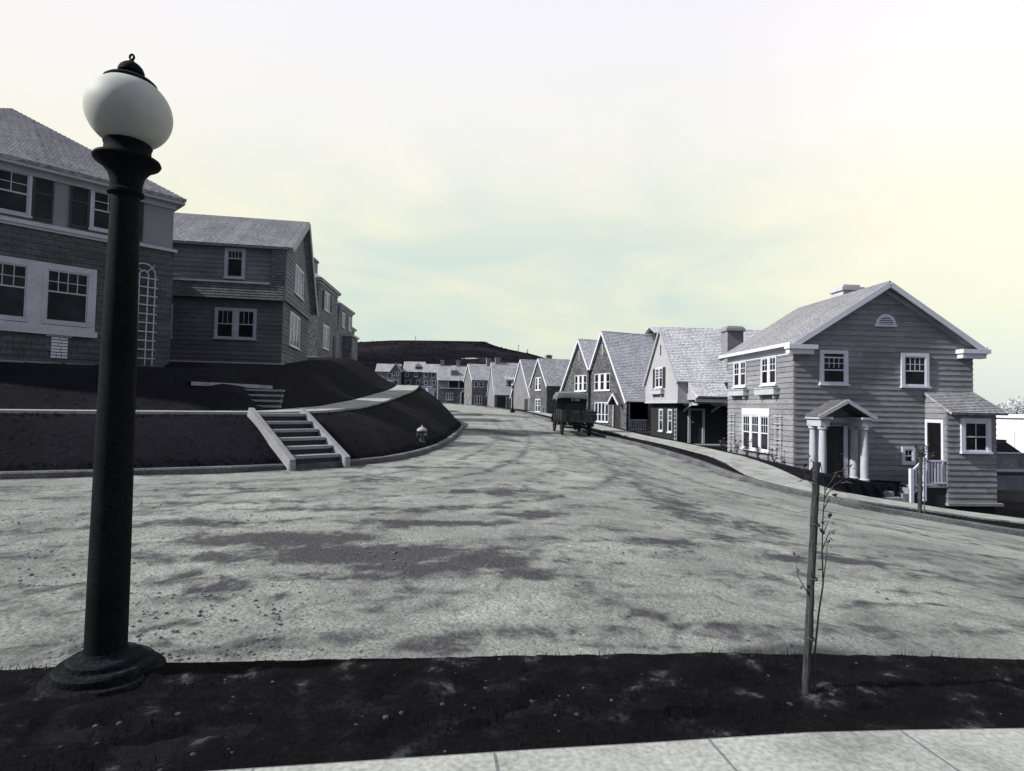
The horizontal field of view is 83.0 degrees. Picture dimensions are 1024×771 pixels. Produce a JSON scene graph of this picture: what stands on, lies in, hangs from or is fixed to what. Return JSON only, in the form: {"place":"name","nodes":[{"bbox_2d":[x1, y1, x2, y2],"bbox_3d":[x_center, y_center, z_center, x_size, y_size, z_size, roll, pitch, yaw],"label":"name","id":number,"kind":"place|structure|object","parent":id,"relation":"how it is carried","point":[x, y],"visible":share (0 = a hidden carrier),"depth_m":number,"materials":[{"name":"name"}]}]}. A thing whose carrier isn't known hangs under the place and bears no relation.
{"place":"outdoors","nodes":[
{"label":"outdoors","id":0,"kind":"place"},
{"bbox_2d":[0,385,418,414],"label":"sidewalk","id":1,"kind":"structure","parent":0,"point":[398,391],"depth_m":17.22,"materials":[{"name":"concrete"}]},
{"bbox_2d":[357,340,543,372],"bbox_3d":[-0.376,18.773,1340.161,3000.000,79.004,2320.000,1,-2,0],"label":"hill","id":2,"kind":"structure","parent":0,"point":[384,352],"depth_m":480.41,"materials":[{"name":"black plant"}]},
{"bbox_2d":[358,340,538,365],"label":"hill scrub","id":3,"kind":"object","parent":2,"relation":"on","point":[443,348],"visible":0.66,"depth_m":510.78,"materials":[{"name":"black plant"}]},
{"bbox_2d":[0,501,1011,669],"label":"loose gravel","id":4,"kind":"structure","parent":0,"point":[233,619],"depth_m":4.48,"materials":[{"name":"grey gravel"}]},
{"bbox_2d":[0,404,1023,669],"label":"road","id":5,"kind":"structure","parent":0,"point":[558,498],"depth_m":5.90,"materials":[{"name":"grey asphalt"}]},
{"bbox_2d":[0,420,463,478],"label":"kerb","id":6,"kind":"structure","parent":5,"relation":"on","point":[39,474],"depth_m":12.30,"materials":[{"name":"concrete"}]},
{"bbox_2d":[510,383,514,412],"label":"street lamp","id":7,"kind":"object","parent":5,"relation":"on","point":[512,410],"visible":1,"depth_m":68.11,"materials":[{"name":"metal"}]},
{"bbox_2d":[551,391,597,435],"bbox_3d":[3.443,1.540,33.211,1.925,2.400,5.468,2,-1,-3],"label":"motor truck","id":8,"kind":"object","parent":5,"relation":"on","point":[571,411],"visible":1,"depth_m":32.41,"materials":[{"name":"black paint"}]},
{"bbox_2d":[445,403,1023,535],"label":"kerb","id":9,"kind":"structure","parent":5,"relation":"on","point":[983,526],"depth_m":15.83,"materials":[{"name":"concrete"}]},
{"bbox_2d":[0,357,1023,767],"bbox_3d":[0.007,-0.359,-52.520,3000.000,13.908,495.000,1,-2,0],"label":"ground","id":10,"kind":"structure","parent":0,"point":[48,439],"depth_m":15.65,"materials":[{"name":"soil"}]},
{"bbox_2d":[0,108,186,366],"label":"hip roofed house","id":11,"kind":"structure","parent":10,"relation":"on","point":[54,207],"depth_m":18.00,"materials":[{"name":"grey brick"}]},
{"bbox_2d":[0,259,31,321],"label":"window","id":12,"kind":"structure","parent":11,"relation":"in","point":[15,276],"depth_m":17.02,"materials":[{"name":"glass"}]},
{"bbox_2d":[0,169,32,218],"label":"window","id":13,"kind":"structure","parent":11,"relation":"in","point":[15,188],"depth_m":17.10,"materials":[{"name":"glass"}]},
{"bbox_2d":[41,265,92,327],"bbox_3d":[-13.795,-2.733,17.946,0.115,1.760,1.220,-1,-3,43],"label":"window","id":14,"kind":"structure","parent":11,"relation":"in","point":[67,293],"depth_m":17.91,"materials":[{"name":"glass"}]},
{"bbox_2d":[88,190,109,233],"bbox_3d":[-13.091,-5.613,18.757,0.097,1.380,1.020,-1,-3,43],"label":"window","id":15,"kind":"structure","parent":11,"relation":"in","point":[99,202],"depth_m":18.61,"materials":[{"name":"glass"}]},
{"bbox_2d":[137,263,157,364],"bbox_3d":[-12.360,-2.454,19.358,0.055,3.520,0.840,-1,-3,43],"label":"trellis","id":16,"kind":"object","parent":11,"relation":"attached to","point":[146,322],"visible":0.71,"depth_m":19.47,"materials":[{"name":"white paint"}]},
{"bbox_2d":[0,361,460,470],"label":"grass","id":17,"kind":"structure","parent":10,"relation":"on","point":[322,413],"depth_m":15.38,"materials":[{"name":"black plant"}]},
{"bbox_2d":[191,382,272,388],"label":"garden path","id":18,"kind":"structure","parent":10,"relation":"on","point":[242,385],"depth_m":17.96,"materials":[{"name":"concrete"}]},
{"bbox_2d":[169,212,317,364],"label":"jettied house","id":19,"kind":"structure","parent":10,"relation":"on","point":[244,290],"depth_m":26.35,"materials":[{"name":"grey wood"}]},
{"bbox_2d":[170,304,172,338],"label":"window","id":20,"kind":"structure","parent":19,"relation":"in","point":[171,337],"depth_m":25.75,"materials":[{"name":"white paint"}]},
{"bbox_2d":[223,247,245,279],"bbox_3d":[-12.592,-5.540,26.283,0.940,1.420,0.115,1,-2,-10],"label":"window","id":21,"kind":"structure","parent":19,"relation":"in","point":[234,262],"depth_m":26.30,"materials":[{"name":"white paint"}]},
{"bbox_2d":[213,307,256,340],"bbox_3d":[-12.527,-2.789,26.207,1.840,1.440,0.115,1,-2,-10],"label":"window","id":22,"kind":"structure","parent":19,"relation":"in","point":[229,323],"depth_m":26.21,"materials":[{"name":"white paint"}]},
{"bbox_2d":[289,311,300,350],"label":"window","id":23,"kind":"structure","parent":19,"relation":"in","point":[294,328],"depth_m":29.22,"materials":[{"name":"white paint"}]},
{"bbox_2d":[294,263,303,301],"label":"window","id":24,"kind":"structure","parent":19,"relation":"in","point":[299,274],"depth_m":29.48,"materials":[{"name":"white paint"}]},
{"bbox_2d":[245,389,284,409],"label":"garden steps","id":25,"kind":"structure","parent":10,"relation":"on","point":[272,399],"depth_m":17.83,"materials":[{"name":"concrete"}]},
{"bbox_2d":[247,408,349,470],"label":"concrete steps","id":26,"kind":"structure","parent":10,"relation":"on","point":[317,443],"depth_m":14.00,"materials":[{"name":"pale concrete"}]},
{"bbox_2d":[307,257,340,357],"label":"hipped brick house","id":27,"kind":"structure","parent":10,"relation":"on","point":[322,331],"depth_m":44.89,"materials":[{"name":"grey brick"}]},
{"bbox_2d":[322,324,329,350],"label":"window","id":28,"kind":"structure","parent":27,"relation":"in","point":[325,342],"depth_m":45.43,"materials":[{"name":"white paint"}]},
{"bbox_2d":[324,291,329,313],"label":"window","id":29,"kind":"structure","parent":27,"relation":"in","point":[327,296],"depth_m":45.66,"materials":[{"name":"white paint"}]},
{"bbox_2d":[333,336,335,357],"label":"door","id":30,"kind":"structure","parent":27,"relation":"in","point":[334,338],"depth_m":48.26,"materials":[{"name":"paint"}]},
{"bbox_2d":[336,301,359,360],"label":"brick house with bay","id":31,"kind":"structure","parent":10,"relation":"on","point":[346,342],"depth_m":56.74,"materials":[{"name":"grey brick"}]},
{"bbox_2d":[342,312,344,328],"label":"window","id":32,"kind":"structure","parent":31,"relation":"in","point":[343,314],"depth_m":56.81,"materials":[{"name":"white paint"}]},
{"bbox_2d":[348,317,351,331],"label":"window","id":33,"kind":"structure","parent":31,"relation":"in","point":[349,325],"depth_m":59.48,"materials":[{"name":"white paint"}]},
{"bbox_2d":[375,364,401,379],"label":"pale house","id":34,"kind":"structure","parent":10,"relation":"on","point":[383,370],"depth_m":178.79,"materials":[{"name":"grey paint"}]},
{"bbox_2d":[390,363,402,384],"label":"pale gabled house","id":35,"kind":"structure","parent":10,"relation":"on","point":[396,374],"depth_m":174.32,"materials":[{"name":"grey paint"}]},
{"bbox_2d":[402,361,425,385],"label":"dark dormered house","id":36,"kind":"structure","parent":10,"relation":"on","point":[412,373],"depth_m":177.40,"materials":[{"name":"grey paint"}]},
{"bbox_2d":[405,380,410,384],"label":"window","id":37,"kind":"structure","parent":36,"relation":"in","point":[407,382],"depth_m":177.19,"materials":[{"name":"grey glass"}]},
{"bbox_2d":[417,425,426,442],"bbox_3d":[-3.014,1.668,19.352,0.352,0.678,0.347,2,-2,-20],"label":"fire hydrant","id":38,"kind":"object","parent":10,"relation":"on","point":[421,430],"visible":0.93,"depth_m":19.28,"materials":[{"name":"metal"}]},
{"bbox_2d":[420,386,432,390],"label":"garden wall","id":39,"kind":"structure","parent":10,"relation":"on","point":[426,387],"depth_m":42.35,"materials":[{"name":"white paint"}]},
{"bbox_2d":[426,388,434,395],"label":"garden wall","id":40,"kind":"structure","parent":10,"relation":"on","point":[431,391],"depth_m":41.88,"materials":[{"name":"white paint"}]},
{"bbox_2d":[422,364,439,392],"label":"brick hamlet house","id":41,"kind":"structure","parent":10,"relation":"on","point":[429,371],"depth_m":176.29,"materials":[{"name":"grey brick"}]},
{"bbox_2d":[436,360,466,403],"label":"arched porch house","id":42,"kind":"structure","parent":10,"relation":"on","point":[450,383],"depth_m":119.64,"materials":[{"name":"white paint"}]},
{"bbox_2d":[446,393,452,399],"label":"window","id":43,"kind":"structure","parent":42,"relation":"in","point":[449,396],"depth_m":119.34,"materials":[{"name":"white paint"}]},
{"bbox_2d":[463,358,490,405],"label":"long brick house","id":44,"kind":"structure","parent":10,"relation":"on","point":[476,378],"depth_m":105.10,"materials":[{"name":"white paint"}]},
{"bbox_2d":[474,395,481,404],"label":"window","id":45,"kind":"structure","parent":44,"relation":"in","point":[477,398],"depth_m":104.26,"materials":[{"name":"white paint"}]},
{"bbox_2d":[487,357,518,407],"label":"dormer house","id":46,"kind":"structure","parent":10,"relation":"on","point":[501,379],"depth_m":92.17,"materials":[{"name":"white paint"}]},
{"bbox_2d":[497,396,505,407],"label":"garage door","id":47,"kind":"structure","parent":46,"relation":"in","point":[501,400],"depth_m":90.15,"materials":[{"name":"paint"}]},
{"bbox_2d":[507,380,513,386],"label":"window","id":48,"kind":"structure","parent":46,"relation":"in","point":[510,382],"depth_m":91.39,"materials":[{"name":"black glass"}]},
{"bbox_2d":[0,652,1023,770],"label":"verge","id":49,"kind":"structure","parent":10,"relation":"on","point":[303,711],"depth_m":2.73,"materials":[{"name":"soil"}]},
{"bbox_2d":[36,53,172,699],"bbox_3d":[-2.045,-0.026,3.001,0.540,3.465,0.540,1,-2,0],"label":"street lamp","id":50,"kind":"object","parent":49,"relation":"on","point":[127,111],"visible":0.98,"depth_m":2.93,"materials":[{"name":"metal"}]},
{"bbox_2d":[0,645,1023,770],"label":"verge weeds","id":51,"kind":"object","parent":49,"relation":"on","point":[146,722],"visible":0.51,"depth_m":2.77,"materials":[{"name":"black plant"}]},
{"bbox_2d":[23,655,1001,770],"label":"soil clods","id":52,"kind":"object","parent":49,"relation":"on","point":[532,701],"visible":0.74,"depth_m":2.65,"materials":[{"name":"black soil"}]},
{"bbox_2d":[802,461,820,694],"bbox_3d":[1.533,1.016,2.967,0.128,1.247,0.042,2,-2,-27],"label":"tree stake","id":53,"kind":"object","parent":49,"relation":"on","point":[809,628],"visible":0.93,"depth_m":2.96,"materials":[{"name":"grey wood"}]},
{"bbox_2d":[790,453,856,693],"bbox_3d":[1.609,0.984,2.983,0.346,1.260,0.102,1,-2,0],"label":"sapling","id":54,"kind":"object","parent":49,"relation":"on","point":[823,573],"visible":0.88,"depth_m":2.98,"materials":[{"name":"grey plant"}]},
{"bbox_2d":[510,355,552,409],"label":"steep roofed house","id":55,"kind":"structure","parent":10,"relation":"on","point":[522,379],"depth_m":83.33,"materials":[{"name":"white paint"}]},
{"bbox_2d":[524,399,527,409],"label":"door","id":56,"kind":"structure","parent":55,"relation":"in","point":[525,400],"depth_m":81.22,"materials":[{"name":"paint"}]},
{"bbox_2d":[528,358,569,413],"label":"brick cottage","id":57,"kind":"structure","parent":10,"relation":"on","point":[547,379],"depth_m":70.06,"materials":[{"name":"white paint"}]},
{"bbox_2d":[535,377,540,390],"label":"window","id":58,"kind":"structure","parent":57,"relation":"in","point":[537,380],"depth_m":70.79,"materials":[{"name":"white paint"}]},
{"bbox_2d":[535,399,540,411],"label":"window","id":59,"kind":"structure","parent":57,"relation":"in","point":[537,401],"depth_m":70.79,"materials":[{"name":"white paint"}]},
{"bbox_2d":[560,327,658,432],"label":"twin gabled house","id":60,"kind":"structure","parent":10,"relation":"on","point":[606,372],"depth_m":47.72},
{"bbox_2d":[574,375,586,391],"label":"window","id":61,"kind":"structure","parent":60,"relation":"in","point":[580,385],"depth_m":50.88,"materials":[{"name":"white paint"}]},
{"bbox_2d":[594,402,608,422],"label":"window","id":62,"kind":"structure","parent":60,"relation":"in","point":[602,416],"depth_m":47.55,"materials":[{"name":"white paint"}]},
{"bbox_2d":[594,373,610,390],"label":"window","id":63,"kind":"structure","parent":60,"relation":"in","point":[601,381],"depth_m":47.68,"materials":[{"name":"white paint"}]},
{"bbox_2d":[615,405,619,427],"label":"door","id":64,"kind":"structure","parent":60,"relation":"in","point":[617,407],"depth_m":45.50,"materials":[{"name":"paint"}]},
{"bbox_2d":[643,326,760,446],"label":"stucco house","id":65,"kind":"structure","parent":10,"relation":"on","point":[686,376],"depth_m":35.16,"materials":[{"name":"grey paint"}]},
{"bbox_2d":[654,367,661,388],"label":"window","id":66,"kind":"structure","parent":65,"relation":"in","point":[658,371],"depth_m":37.26,"materials":[{"name":"white paint"}]},
{"bbox_2d":[658,409,662,431],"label":"window","id":67,"kind":"structure","parent":65,"relation":"in","point":[660,410],"depth_m":37.67,"materials":[{"name":"white paint"}]},
{"bbox_2d":[666,409,672,432],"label":"window","id":68,"kind":"structure","parent":65,"relation":"in","point":[670,411],"depth_m":36.03,"materials":[{"name":"white paint"}]},
{"bbox_2d":[674,409,676,440],"bbox_3d":[9.879,2.490,34.961,0.050,2.200,0.400,1,-2,-5],"label":"trellis","id":69,"kind":"object","parent":65,"relation":"attached to","point":[675,426],"visible":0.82,"depth_m":34.85,"materials":[{"name":"white paint"}]},
{"bbox_2d":[718,438,726,450],"bbox_3d":[9.734,2.723,26.797,0.419,0.639,0.346,2,-2,-16],"label":"young shrub","id":70,"kind":"object","parent":10,"relation":"on","point":[721,444],"visible":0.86,"depth_m":26.80,"materials":[{"name":"grey plant"}]},
{"bbox_2d":[734,439,742,453],"bbox_3d":[9.913,2.686,25.364,0.413,0.676,0.400,-1,-3,42],"label":"young shrub","id":71,"kind":"object","parent":10,"relation":"on","point":[738,447],"visible":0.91,"depth_m":25.38,"materials":[{"name":"grey plant"}]},
{"bbox_2d":[744,438,751,455],"bbox_3d":[9.901,2.615,24.361,0.425,0.791,0.274,1,-2,7],"label":"young shrub","id":72,"kind":"object","parent":10,"relation":"on","point":[746,447],"visible":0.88,"depth_m":24.37,"materials":[{"name":"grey plant"}]},
{"bbox_2d":[755,446,760,457],"bbox_3d":[10.008,2.716,23.547,0.279,0.577,0.258,2,-2,-21],"label":"young shrub","id":73,"kind":"object","parent":10,"relation":"on","point":[757,452],"visible":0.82,"depth_m":23.51,"materials":[{"name":"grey plant"}]},
{"bbox_2d":[768,447,780,461],"bbox_3d":[10.162,2.661,22.359,0.498,0.693,0.350,0,-2,20],"label":"young shrub","id":74,"kind":"object","parent":10,"relation":"on","point":[772,449],"visible":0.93,"depth_m":22.35,"materials":[{"name":"grey plant"}]},
{"bbox_2d":[599,431,1020,526],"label":"strip weeds","id":75,"kind":"object","parent":10,"relation":"on","point":[953,517],"visible":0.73,"depth_m":19.28,"materials":[{"name":"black plant"}]},
{"bbox_2d":[718,281,1008,514],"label":"clapboard house","id":76,"kind":"structure","parent":10,"relation":"on","point":[874,382],"depth_m":22.10,"materials":[{"name":"grey wood"}]},
{"bbox_2d":[728,413,733,452],"bbox_3d":[10.189,2.539,26.867,0.040,2.550,0.580,1,-2,-4],"label":"trellis","id":77,"kind":"object","parent":76,"relation":"attached to","point":[730,432],"visible":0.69,"depth_m":27.00,"materials":[{"name":"white paint"}]},
{"bbox_2d":[732,360,746,387],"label":"window","id":78,"kind":"structure","parent":76,"relation":"in","point":[739,367],"depth_m":26.15,"materials":[{"name":"white paint"}]},
{"bbox_2d":[740,414,769,453],"bbox_3d":[10.365,2.016,24.691,0.137,1.570,2.380,1,-2,-4],"label":"window","id":79,"kind":"structure","parent":76,"relation":"in","point":[755,427],"depth_m":24.56,"materials":[{"name":"white paint"}]},
{"bbox_2d":[759,355,777,386],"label":"window","id":80,"kind":"structure","parent":76,"relation":"in","point":[768,377],"depth_m":23.61,"materials":[{"name":"white paint"}]},
{"bbox_2d":[773,414,781,462],"bbox_3d":[10.472,2.504,22.826,0.040,2.750,0.580,1,-2,-4],"label":"trellis","id":81,"kind":"object","parent":76,"relation":"attached to","point":[779,439],"visible":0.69,"depth_m":22.73,"materials":[{"name":"white paint"}]},
{"bbox_2d":[818,350,849,385],"bbox_3d":[12.236,-0.668,21.985,1.180,1.340,0.137,1,-2,-4],"label":"window","id":82,"kind":"structure","parent":76,"relation":"in","point":[833,364],"depth_m":21.99,"materials":[{"name":"white paint"}]},
{"bbox_2d":[901,447,915,464],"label":"window","id":83,"kind":"structure","parent":76,"relation":"in","point":[907,453],"depth_m":22.08,"materials":[{"name":"white paint"}]},
{"bbox_2d":[900,353,930,387],"bbox_3d":[15.477,-0.575,22.210,1.180,1.340,0.137,1,-2,-4],"label":"window","id":84,"kind":"structure","parent":76,"relation":"in","point":[914,370],"depth_m":22.22,"materials":[{"name":"white paint"}]},
{"bbox_2d":[960,418,993,453],"bbox_3d":[17.016,1.853,21.215,1.220,1.300,0.137,1,-2,-4],"label":"window","id":85,"kind":"structure","parent":76,"relation":"in","point":[975,433],"depth_m":21.22,"materials":[{"name":"white paint"}]},
{"bbox_2d":[917,452,922,512],"bbox_3d":[10.569,2.537,14.979,0.133,1.629,0.104,1,-2,0],"label":"tree stake","id":86,"kind":"object","parent":10,"relation":"on","point":[920,489],"visible":0.96,"depth_m":14.95,"materials":[{"name":"grey wood"}]},
{"bbox_2d":[914,441,935,513],"bbox_3d":[10.651,2.358,14.962,0.530,1.914,0.216,1,-2,0],"label":"sapling","id":87,"kind":"object","parent":10,"relation":"on","point":[919,451],"visible":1,"depth_m":14.96,"materials":[{"name":"grey plant"}]},
{"bbox_2d":[995,397,1023,414],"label":"bushy tree","id":88,"kind":"object","parent":10,"relation":"on","point":[1020,410],"visible":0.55,"depth_m":80.56,"materials":[{"name":"white plant"}]},
{"bbox_2d":[996,452,1023,489],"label":"board fence","id":89,"kind":"object","parent":10,"relation":"on","point":[1009,462],"visible":0.52,"depth_m":27.02,"materials":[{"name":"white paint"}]},
{"bbox_2d":[996,414,1023,452],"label":"pale building","id":90,"kind":"structure","parent":10,"relation":"on","point":[1010,429],"depth_m":52.34,"materials":[{"name":"white paint"}]},
{"bbox_2d":[1000,431,1013,446],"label":"blind window","id":91,"kind":"structure","parent":90,"relation":"in","point":[1008,436],"depth_m":52.49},
{"bbox_2d":[0,0,1023,412],"label":"sky","id":92,"kind":"structure","parent":0,"point":[541,177],"materials":[{"name":"white"}]},
{"bbox_2d":[213,728,1023,770],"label":"sidewalk","id":93,"kind":"structure","parent":0,"point":[993,749],"depth_m":2.31,"materials":[{"name":"concrete"}]},
{"bbox_2d":[528,411,1023,523],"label":"sidewalk","id":94,"kind":"structure","parent":0,"point":[753,468],"depth_m":17.65,"materials":[{"name":"concrete"}]}
]}

